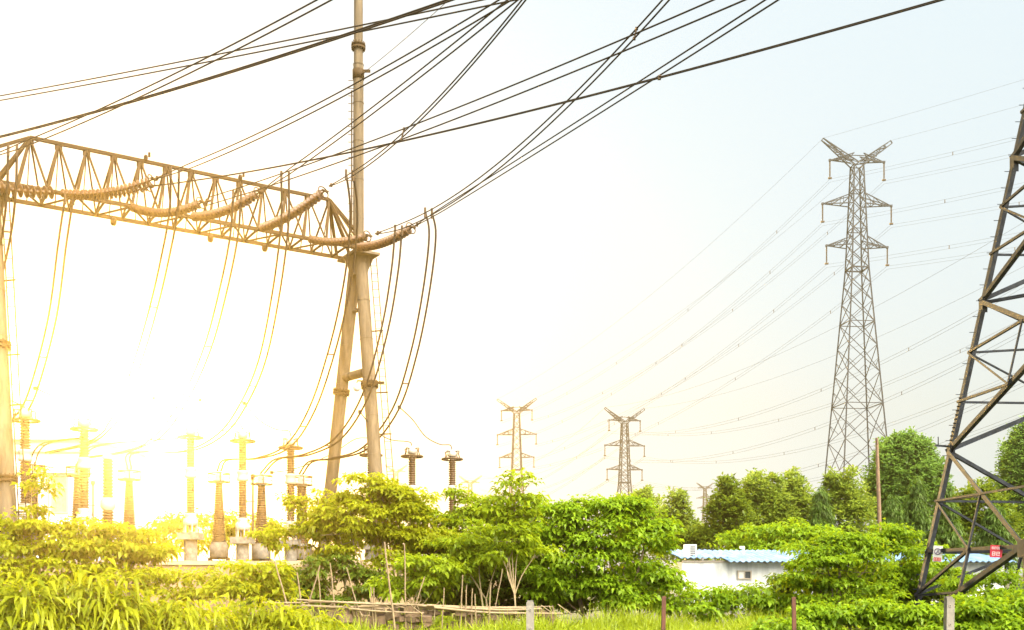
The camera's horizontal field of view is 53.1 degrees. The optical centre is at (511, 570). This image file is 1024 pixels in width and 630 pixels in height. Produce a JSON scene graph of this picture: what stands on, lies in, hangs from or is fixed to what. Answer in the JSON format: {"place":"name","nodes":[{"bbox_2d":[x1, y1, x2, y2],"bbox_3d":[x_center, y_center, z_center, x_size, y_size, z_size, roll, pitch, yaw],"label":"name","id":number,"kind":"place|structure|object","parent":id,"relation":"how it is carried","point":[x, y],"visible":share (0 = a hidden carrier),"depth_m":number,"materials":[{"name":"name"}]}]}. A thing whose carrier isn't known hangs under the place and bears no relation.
{"place":"outdoors","nodes":[
{"label":"outdoors","id":0,"kind":"place"},
{"bbox_2d":[0,560,500,627],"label":"perimeter wall","id":1,"kind":"structure","parent":0,"point":[188,565],"depth_m":32.99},
{"bbox_2d":[359,446,382,559],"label":"electrical insulator","id":2,"kind":"object","parent":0,"point":[367,549],"visible":0.17,"depth_m":47.37,"materials":[{"name":"brown ceramic"}]},
{"bbox_2d":[0,0,1023,574],"label":"sky","id":3,"kind":"structure","parent":0,"point":[532,266],"materials":[{"name":"white"}]},
{"bbox_2d":[215,575,1022,629],"bbox_3d":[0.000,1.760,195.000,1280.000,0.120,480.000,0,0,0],"label":"ground","id":4,"kind":"structure","parent":0,"point":[600,614],"depth_m":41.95,"materials":[{"name":"plant"}]},
{"bbox_2d":[12,404,40,558],"bbox_3d":[-18.540,-2.275,39.000,1.110,8.150,1.110,0,0,0],"label":"surge arrester","id":5,"kind":"object","parent":4,"relation":"on","point":[28,419],"visible":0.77,"depth_m":38.86,"materials":[{"name":"brown ceramic"}]},
{"bbox_2d":[20,462,45,555],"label":"tapered bushing","id":6,"kind":"object","parent":4,"relation":"on","point":[34,498],"visible":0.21,"depth_m":43.05,"materials":[{"name":"brown ceramic"}]},
{"bbox_2d":[0,566,86,629],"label":"willow bush","id":7,"kind":"object","parent":4,"relation":"on","point":[14,615],"visible":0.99,"depth_m":16.75,"materials":[{"name":"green plant"}]},
{"bbox_2d":[0,463,121,597],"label":"mulberry bush","id":8,"kind":"object","parent":4,"relation":"on","point":[53,550],"visible":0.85,"depth_m":25.73,"materials":[{"name":"green plant"}]},
{"bbox_2d":[66,465,89,538],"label":"tapered bushing","id":9,"kind":"object","parent":4,"relation":"on","point":[76,497],"visible":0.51,"depth_m":43.81,"materials":[{"name":"brown ceramic"}]},
{"bbox_2d":[75,437,186,472],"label":"dropper cable","id":10,"kind":"object","parent":9,"relation":"attached to","point":[98,445],"visible":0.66,"depth_m":42.97,"materials":[{"name":"grey metal"}]},
{"bbox_2d":[13,433,151,559],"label":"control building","id":11,"kind":"structure","parent":4,"relation":"on","point":[59,462],"depth_m":70.00,"materials":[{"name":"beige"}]},
{"bbox_2d":[50,475,68,513],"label":"window","id":12,"kind":"structure","parent":11,"relation":"in","point":[61,504],"depth_m":69.97,"materials":[{"name":"beige"}]},
{"bbox_2d":[69,414,98,559],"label":"surge arrester","id":13,"kind":"object","parent":4,"relation":"on","point":[83,428],"visible":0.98,"depth_m":40.45,"materials":[{"name":"brown ceramic"}]},
{"bbox_2d":[24,557,161,629],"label":"willow bush","id":14,"kind":"object","parent":4,"relation":"on","point":[100,611],"visible":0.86,"depth_m":17.20,"materials":[{"name":"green plant"}]},
{"bbox_2d":[30,519,184,598],"bbox_3d":[-10.379,0.221,26.477,3.921,3.173,2.504,0,0,0],"label":"mulberry bush","id":15,"kind":"object","parent":4,"relation":"on","point":[140,548],"visible":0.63,"depth_m":26.11,"materials":[{"name":"green plant"}]},
{"bbox_2d":[100,454,115,559],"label":"post insulator","id":16,"kind":"object","parent":4,"relation":"on","point":[107,503],"visible":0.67,"depth_m":41.34,"materials":[{"name":"brown ceramic"}]},
{"bbox_2d":[117,468,140,541],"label":"tapered bushing","id":17,"kind":"object","parent":4,"relation":"on","point":[129,503],"visible":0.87,"depth_m":44.64,"materials":[{"name":"brown ceramic"}]},
{"bbox_2d":[117,587,240,629],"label":"willow bush","id":18,"kind":"object","parent":4,"relation":"on","point":[170,616],"visible":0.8,"depth_m":17.73,"materials":[{"name":"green plant"}]},
{"bbox_2d":[125,565,249,617],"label":"mulberry bush","id":19,"kind":"object","parent":4,"relation":"on","point":[189,590],"visible":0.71,"depth_m":25.31,"materials":[{"name":"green plant"}]},
{"bbox_2d":[177,423,203,560],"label":"surge arrester","id":20,"kind":"object","parent":4,"relation":"on","point":[190,539],"visible":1,"depth_m":42.63,"materials":[{"name":"brown ceramic"}]},
{"bbox_2d":[0,0,395,560],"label":"substation gantry","id":21,"kind":"object","parent":4,"relation":"on","point":[359,293],"visible":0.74,"depth_m":41.86,"materials":[{"name":"metal"}]},
{"bbox_2d":[0,143,17,269],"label":"dropper cable","id":22,"kind":"object","parent":21,"relation":"hanging from","point":[6,198],"visible":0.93,"depth_m":35.01,"materials":[{"name":"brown metal"}]},
{"bbox_2d":[0,181,58,198],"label":"insulator string","id":23,"kind":"object","parent":21,"relation":"attached to","point":[32,192],"visible":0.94,"depth_m":36.05,"materials":[{"name":"brown ceramic"}]},
{"bbox_2d":[54,174,156,198],"bbox_3d":[-14.518,-13.572,36.343,4.240,0.630,0.419,0,0,15],"label":"insulator string","id":24,"kind":"object","parent":21,"relation":"attached to","point":[87,194],"visible":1,"depth_m":36.23,"materials":[{"name":"brown ceramic"}]},
{"bbox_2d":[12,193,74,422],"bbox_3d":[-18.333,-9.517,38.823,6.941,7.951,0.388,0,0,41],"label":"dropper cable","id":25,"kind":"object","parent":24,"relation":"hanging from","point":[51,299],"visible":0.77,"depth_m":37.46,"materials":[{"name":"grey metal"}]},
{"bbox_2d":[155,0,508,180],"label":"overhead conductor","id":26,"kind":"object","parent":24,"relation":"attached to","point":[160,176],"visible":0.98,"depth_m":26.40,"materials":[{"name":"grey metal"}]},
{"bbox_2d":[44,166,179,453],"bbox_3d":[-15.302,-9.568,39.871,10.548,9.294,1.334,0,0,43],"label":"dropper cable","id":27,"kind":"object","parent":21,"relation":"hanging from","point":[91,441],"visible":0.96,"depth_m":38.28,"materials":[{"name":"grey metal"}]},
{"bbox_2d":[76,183,153,200],"bbox_3d":[-14.465,-13.591,36.753,3.419,0.506,0.366,0,0,12],"label":"insulator string","id":28,"kind":"object","parent":21,"relation":"attached to","point":[127,193],"visible":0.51,"depth_m":36.61,"materials":[{"name":"brown ceramic"}]},
{"bbox_2d":[152,0,943,186],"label":"overhead conductor","id":29,"kind":"object","parent":28,"relation":"attached to","point":[659,77],"visible":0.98,"depth_m":20.20,"materials":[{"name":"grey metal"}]},
{"bbox_2d":[125,197,204,217],"bbox_3d":[-12.725,-13.294,37.420,3.820,0.856,0.446,0,0,26],"label":"insulator string","id":30,"kind":"object","parent":21,"relation":"attached to","point":[192,206],"visible":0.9,"depth_m":37.27,"materials":[{"name":"brown ceramic"}]},
{"bbox_2d":[202,0,745,205],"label":"overhead conductor","id":31,"kind":"object","parent":30,"relation":"attached to","point":[404,128],"visible":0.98,"depth_m":24.28,"materials":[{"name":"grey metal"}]},
{"bbox_2d":[89,190,241,457],"bbox_3d":[-13.804,-9.276,40.938,11.225,8.954,1.451,0,0,40],"label":"dropper cable","id":32,"kind":"object","parent":21,"relation":"hanging from","point":[145,444],"visible":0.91,"depth_m":39.31,"materials":[{"name":"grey metal"}]},
{"bbox_2d":[0,0,331,154],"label":"overhead conductor","id":33,"kind":"object","parent":21,"relation":"attached to","point":[296,18],"visible":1,"depth_m":25.57,"materials":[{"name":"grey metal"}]},
{"bbox_2d":[125,171,289,469],"bbox_3d":[-12.037,-9.543,41.631,11.096,10.250,1.759,0,0,40],"label":"dropper cable","id":34,"kind":"object","parent":21,"relation":"hanging from","point":[258,360],"visible":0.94,"depth_m":39.94,"materials":[{"name":"grey metal"}]},
{"bbox_2d":[187,187,263,221],"bbox_3d":[-10.846,-13.671,38.431,3.991,0.767,0.472,0,0,32],"label":"insulator string","id":35,"kind":"object","parent":21,"relation":"attached to","point":[223,211],"visible":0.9,"depth_m":38.26,"materials":[{"name":"brown ceramic"}]},
{"bbox_2d":[263,0,518,189],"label":"overhead conductor","id":36,"kind":"object","parent":35,"relation":"attached to","point":[478,31],"visible":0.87,"depth_m":26.93,"materials":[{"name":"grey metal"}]},
{"bbox_2d":[0,0,453,137],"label":"overhead conductor","id":37,"kind":"object","parent":21,"relation":"attached to","point":[427,7],"visible":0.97,"depth_m":25.40,"materials":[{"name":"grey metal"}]},
{"bbox_2d":[0,0,516,100],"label":"overhead conductor","id":38,"kind":"object","parent":21,"relation":"attached to","point":[260,46],"visible":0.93,"depth_m":25.80,"materials":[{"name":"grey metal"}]},
{"bbox_2d":[216,169,357,470],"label":"dropper cable","id":39,"kind":"object","parent":21,"relation":"hanging from","point":[319,380],"visible":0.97,"depth_m":41.06,"materials":[{"name":"grey metal"}]},
{"bbox_2d":[256,186,328,232],"bbox_3d":[-8.581,-13.904,39.569,4.304,0.988,0.501,0,0,40],"label":"insulator string","id":40,"kind":"object","parent":21,"relation":"attached to","point":[300,208],"visible":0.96,"depth_m":39.19,"materials":[{"name":"brown ceramic"}]},
{"bbox_2d":[329,0,525,186],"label":"overhead conductor","id":41,"kind":"object","parent":40,"relation":"attached to","point":[478,57],"visible":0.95,"depth_m":26.19,"materials":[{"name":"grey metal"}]},
{"bbox_2d":[260,225,402,473],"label":"dropper cable","id":42,"kind":"object","parent":21,"relation":"hanging from","point":[275,460],"visible":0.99,"depth_m":40.91,"materials":[{"name":"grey metal"}]},
{"bbox_2d":[305,230,372,245],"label":"insulator string","id":43,"kind":"object","parent":21,"relation":"attached to","point":[343,241],"visible":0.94,"depth_m":40.61,"materials":[{"name":"brown ceramic"}]},
{"bbox_2d":[375,0,669,235],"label":"overhead conductor","id":44,"kind":"object","parent":43,"relation":"attached to","point":[593,74],"visible":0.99,"depth_m":25.47,"materials":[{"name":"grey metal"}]},
{"bbox_2d":[298,207,436,474],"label":"dropper cable","id":45,"kind":"object","parent":21,"relation":"hanging from","point":[362,447],"visible":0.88,"depth_m":42.15,"materials":[{"name":"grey metal"}]},
{"bbox_2d":[352,222,415,251],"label":"insulator string","id":46,"kind":"object","parent":21,"relation":"attached to","point":[376,244],"visible":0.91,"depth_m":41.51,"materials":[{"name":"brown ceramic"}]},
{"bbox_2d":[414,0,778,226],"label":"overhead conductor","id":47,"kind":"object","parent":46,"relation":"attached to","point":[711,42],"visible":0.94,"depth_m":25.27,"materials":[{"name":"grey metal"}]},
{"bbox_2d":[137,508,285,560],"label":"leafy shrub","id":48,"kind":"object","parent":4,"relation":"on","point":[174,526],"visible":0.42,"depth_m":51.63,"materials":[{"name":"green plant"}]},
{"bbox_2d":[207,470,229,560],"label":"tapered bushing","id":49,"kind":"object","parent":4,"relation":"on","point":[218,547],"visible":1,"depth_m":45.01,"materials":[{"name":"brown ceramic"}]},
{"bbox_2d":[229,430,255,560],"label":"surge arrester","id":50,"kind":"object","parent":4,"relation":"on","point":[241,440],"visible":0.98,"depth_m":43.63,"materials":[{"name":"brown ceramic"}]},
{"bbox_2d":[198,557,310,620],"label":"mulberry bush","id":51,"kind":"object","parent":4,"relation":"on","point":[265,577],"visible":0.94,"depth_m":24.20,"materials":[{"name":"green plant"}]},
{"bbox_2d":[250,473,272,560],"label":"tapered bushing","id":52,"kind":"object","parent":4,"relation":"on","point":[260,553],"visible":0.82,"depth_m":45.01,"materials":[{"name":"brown ceramic"}]},
{"bbox_2d":[203,584,354,629],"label":"willow bush","id":53,"kind":"object","parent":4,"relation":"on","point":[282,618],"visible":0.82,"depth_m":18.81,"materials":[{"name":"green plant"}]},
{"bbox_2d":[278,436,302,560],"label":"surge arrester","id":54,"kind":"object","parent":4,"relation":"on","point":[290,480],"visible":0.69,"depth_m":45.23,"materials":[{"name":"brown ceramic"}]},
{"bbox_2d":[243,487,341,597],"bbox_3d":[-5.928,-0.241,27.949,2.760,4.090,1.750,0,0,0],"label":"mulberry bush","id":55,"kind":"object","parent":4,"relation":"on","point":[298,529],"visible":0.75,"depth_m":27.82,"materials":[{"name":"green plant"}]},
{"bbox_2d":[294,473,312,560],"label":"tapered bushing","id":56,"kind":"object","parent":4,"relation":"on","point":[301,484],"visible":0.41,"depth_m":45.60,"materials":[{"name":"brown ceramic"}]},
{"bbox_2d":[235,549,415,617],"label":"undergrowth","id":57,"kind":"object","parent":4,"relation":"on","point":[356,574],"visible":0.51,"depth_m":26.27,"materials":[{"name":"green plant"}]},
{"bbox_2d":[298,493,369,595],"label":"mulberry bush","id":58,"kind":"object","parent":4,"relation":"on","point":[344,542],"visible":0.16,"depth_m":28.25,"materials":[{"name":"green plant"}]},
{"bbox_2d":[302,470,461,615],"bbox_3d":[-3.345,-0.416,27.063,4.397,4.449,2.215,0,0,-9],"label":"mulberry bush","id":59,"kind":"object","parent":4,"relation":"on","point":[369,506],"visible":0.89,"depth_m":26.70,"materials":[{"name":"green plant"}]},
{"bbox_2d":[246,599,570,629],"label":"bamboo rail","id":60,"kind":"object","parent":4,"relation":"on","point":[363,609],"visible":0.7,"depth_m":22.79,"materials":[{"name":"wood"}]},
{"bbox_2d":[400,444,422,523],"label":"surge arrester","id":61,"kind":"object","parent":4,"relation":"on","point":[411,455],"visible":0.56,"depth_m":49.25,"materials":[{"name":"brown ceramic"}]},
{"bbox_2d":[362,551,471,603],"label":"mulberry bush","id":62,"kind":"object","parent":4,"relation":"on","point":[433,583],"visible":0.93,"depth_m":24.56,"materials":[{"name":"green plant"}]},
{"bbox_2d":[382,498,471,610],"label":"mulberry bush","id":63,"kind":"object","parent":4,"relation":"on","point":[434,514],"visible":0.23,"depth_m":27.27,"materials":[{"name":"green plant"}]},
{"bbox_2d":[441,447,462,528],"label":"surge arrester","id":64,"kind":"object","parent":4,"relation":"on","point":[451,458],"visible":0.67,"depth_m":51.45,"materials":[{"name":"brown ceramic"}]},
{"bbox_2d":[418,483,532,587],"bbox_3d":[-0.872,-0.288,27.894,3.723,4.187,2.558,0,0,-21],"label":"mulberry bush","id":65,"kind":"object","parent":4,"relation":"on","point":[466,515],"visible":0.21,"depth_m":27.61,"materials":[{"name":"green plant"}]},
{"bbox_2d":[419,521,537,615],"bbox_3d":[-0.855,0.273,25.518,3.042,3.060,2.041,0,0,0],"label":"mulberry bush","id":66,"kind":"object","parent":4,"relation":"on","point":[476,541],"visible":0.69,"depth_m":25.40,"materials":[{"name":"green plant"}]},
{"bbox_2d":[497,398,536,505],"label":"transmission pylon","id":67,"kind":"object","parent":4,"relation":"on","point":[517,412],"visible":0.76,"depth_m":239.49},
{"bbox_2d":[471,467,566,611],"bbox_3d":[0.090,-0.335,24.512,2.124,4.274,1.673,0,0,29],"label":"sapling tree","id":68,"kind":"object","parent":4,"relation":"on","point":[523,544],"visible":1,"depth_m":24.34,"materials":[{"name":"green plant"}]},
{"bbox_2d":[526,600,533,629],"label":"fence post","id":69,"kind":"object","parent":4,"relation":"on","point":[529,614],"visible":1,"depth_m":13.95,"materials":[{"name":"concrete"}]},
{"bbox_2d":[481,491,579,619],"bbox_3d":[0.426,-0.172,27.567,3.055,3.957,2.225,0,0,0],"label":"mulberry bush","id":70,"kind":"object","parent":4,"relation":"on","point":[522,588],"visible":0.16,"depth_m":27.00,"materials":[{"name":"green plant"}]},
{"bbox_2d":[398,560,704,618],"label":"undergrowth","id":71,"kind":"object","parent":4,"relation":"on","point":[505,598],"visible":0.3,"depth_m":27.02,"materials":[{"name":"green plant"}]},
{"bbox_2d":[511,493,708,623],"bbox_3d":[2.372,-0.097,25.939,5.050,3.846,2.883,0,0,0],"label":"mulberry bush","id":72,"kind":"object","parent":4,"relation":"on","point":[570,535],"visible":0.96,"depth_m":25.58,"materials":[{"name":"green plant"}]},
{"bbox_2d":[604,407,644,567],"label":"transmission pylon","id":73,"kind":"object","parent":4,"relation":"on","point":[621,452],"visible":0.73,"depth_m":244.59,"materials":[{"name":"metal"}]},
{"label":"insulator string","id":74,"kind":"object","parent":73,"relation":"hanging from","visible":0},
{"bbox_2d":[613,286,1021,434],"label":"power line","id":75,"kind":"object","parent":74,"relation":"hanging from","point":[837,381],"visible":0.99,"depth_m":155.40,"materials":[{"name":"grey"}]},
{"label":"insulator string","id":76,"kind":"object","parent":73,"relation":"hanging from","visible":0},
{"bbox_2d":[648,373,1013,463],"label":"power line","id":77,"kind":"object","parent":76,"relation":"hanging from","point":[822,443],"visible":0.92,"depth_m":177.03,"materials":[{"name":"grey"}]},
{"bbox_2d":[603,484,669,578],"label":"broadleaf tree","id":78,"kind":"object","parent":4,"relation":"on","point":[646,490],"visible":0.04,"depth_m":94.64,"materials":[{"name":"green plant"}]},
{"bbox_2d":[643,486,703,563],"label":"broadleaf tree","id":79,"kind":"object","parent":4,"relation":"on","point":[679,501],"visible":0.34,"depth_m":81.45,"materials":[{"name":"green plant"}]},
{"bbox_2d":[672,472,760,559],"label":"broadleaf tree","id":80,"kind":"object","parent":4,"relation":"on","point":[728,506],"visible":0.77,"depth_m":71.33,"materials":[{"name":"green plant"}]},
{"bbox_2d":[671,579,788,625],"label":"leafy shrub","id":81,"kind":"object","parent":4,"relation":"on","point":[723,599],"visible":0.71,"depth_m":27.24,"materials":[{"name":"green plant"}]},
{"bbox_2d":[737,468,802,540],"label":"broadleaf tree","id":82,"kind":"object","parent":4,"relation":"on","point":[771,502],"visible":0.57,"depth_m":75.11,"materials":[{"name":"green plant"}]},
{"bbox_2d":[706,513,852,559],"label":"leafy shrub","id":83,"kind":"object","parent":4,"relation":"on","point":[766,540],"visible":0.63,"depth_m":57.14,"materials":[{"name":"green plant"}]},
{"bbox_2d":[775,466,816,532],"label":"broadleaf tree","id":84,"kind":"object","parent":4,"relation":"on","point":[796,485],"visible":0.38,"depth_m":77.22,"materials":[{"name":"green plant"}]},
{"bbox_2d":[806,486,839,537],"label":"conifer tree","id":85,"kind":"object","parent":4,"relation":"on","point":[821,511],"visible":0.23,"depth_m":65.64,"materials":[{"name":"green plant"}]},
{"bbox_2d":[745,594,923,629],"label":"weed clump","id":86,"kind":"object","parent":4,"relation":"on","point":[864,615],"visible":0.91,"depth_m":19.29,"materials":[{"name":"green plant"}]},
{"bbox_2d":[773,527,912,614],"bbox_3d":[8.716,0.313,27.053,3.760,3.003,2.644,0,0,0],"label":"mulberry bush","id":87,"kind":"object","parent":4,"relation":"on","point":[827,552],"visible":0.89,"depth_m":26.62,"materials":[{"name":"green plant"}]},
{"bbox_2d":[809,464,876,549],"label":"broadleaf tree","id":88,"kind":"object","parent":4,"relation":"on","point":[850,507],"visible":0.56,"depth_m":73.31,"materials":[{"name":"green plant"}]},
{"bbox_2d":[821,138,892,523],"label":"transmission pylon","id":89,"kind":"object","parent":4,"relation":"on","point":[845,157],"visible":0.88,"depth_m":149.67,"materials":[{"name":"metal"}]},
{"bbox_2d":[607,333,1022,462],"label":"power line","id":90,"kind":"object","parent":89,"relation":"attached to","point":[816,426],"visible":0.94,"depth_m":159.90,"materials":[{"name":"grey"}]},
{"bbox_2d":[763,561,972,616],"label":"undergrowth","id":91,"kind":"object","parent":4,"relation":"on","point":[927,599],"visible":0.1,"depth_m":30.46,"materials":[{"name":"green plant"}]},
{"bbox_2d":[875,438,880,531],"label":"wooden pole","id":92,"kind":"object","parent":4,"relation":"on","point":[878,483],"visible":0.63,"depth_m":57.92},
{"bbox_2d":[876,492,911,543],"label":"conifer tree","id":93,"kind":"object","parent":4,"relation":"on","point":[892,511],"visible":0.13,"depth_m":61.64,"materials":[{"name":"green plant"}]},
{"bbox_2d":[857,426,954,531],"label":"poplar tree","id":94,"kind":"object","parent":4,"relation":"on","point":[905,458],"visible":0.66,"depth_m":82.95,"materials":[{"name":"green plant"}]},
{"bbox_2d":[851,517,969,600],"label":"mulberry bush","id":95,"kind":"object","parent":4,"relation":"on","point":[912,555],"visible":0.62,"depth_m":30.01,"materials":[{"name":"green plant"}]},
{"bbox_2d":[899,476,936,546],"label":"conifer tree","id":96,"kind":"object","parent":4,"relation":"on","point":[917,513],"visible":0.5,"depth_m":62.48,"materials":[{"name":"green plant"}]},
{"bbox_2d":[943,596,954,629],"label":"fence post","id":97,"kind":"object","parent":4,"relation":"on","point":[949,612],"visible":1,"depth_m":13.95,"materials":[{"name":"concrete"}]},
{"bbox_2d":[931,480,970,547],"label":"conifer tree","id":98,"kind":"object","parent":4,"relation":"on","point":[946,534],"visible":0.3,"depth_m":63.45,"materials":[{"name":"green plant"}]},
{"bbox_2d":[879,588,1023,629],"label":"weed clump","id":99,"kind":"object","parent":4,"relation":"on","point":[974,613],"visible":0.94,"depth_m":18.66,"materials":[{"name":"green plant"}]},
{"bbox_2d":[913,88,1023,625],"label":"lattice tower","id":100,"kind":"structure","parent":4,"relation":"on","point":[1011,550],"depth_m":26.63,"materials":[{"name":"metal"}]},
{"bbox_2d":[936,565,1023,611],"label":"leafy shrub","id":101,"kind":"object","parent":4,"relation":"on","point":[949,583],"visible":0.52,"depth_m":27.17,"materials":[{"name":"green plant"}]},
{"bbox_2d":[949,473,1023,546],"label":"broadleaf tree","id":102,"kind":"object","parent":4,"relation":"on","point":[1014,515],"visible":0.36,"depth_m":67.10,"materials":[{"name":"green plant"}]},
{"bbox_2d":[971,499,1022,572],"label":"conifer tree","id":103,"kind":"object","parent":4,"relation":"on","point":[992,522],"visible":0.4,"depth_m":57.57,"materials":[{"name":"green plant"}]},
{"bbox_2d":[982,415,1023,580],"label":"poplar tree","id":104,"kind":"object","parent":4,"relation":"on","point":[1010,463],"visible":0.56,"depth_m":79.34,"materials":[{"name":"green plant"}]},
{"bbox_2d":[666,546,1014,607],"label":"roofed shed","id":105,"kind":"structure","parent":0,"point":[735,568],"depth_m":48.00,"materials":[{"name":"beige"}]},
{"bbox_2d":[683,544,696,559],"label":"air conditioner","id":106,"kind":"object","parent":105,"relation":"on","point":[689,549],"visible":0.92,"depth_m":48.59,"materials":[{"name":"grey plastic"}]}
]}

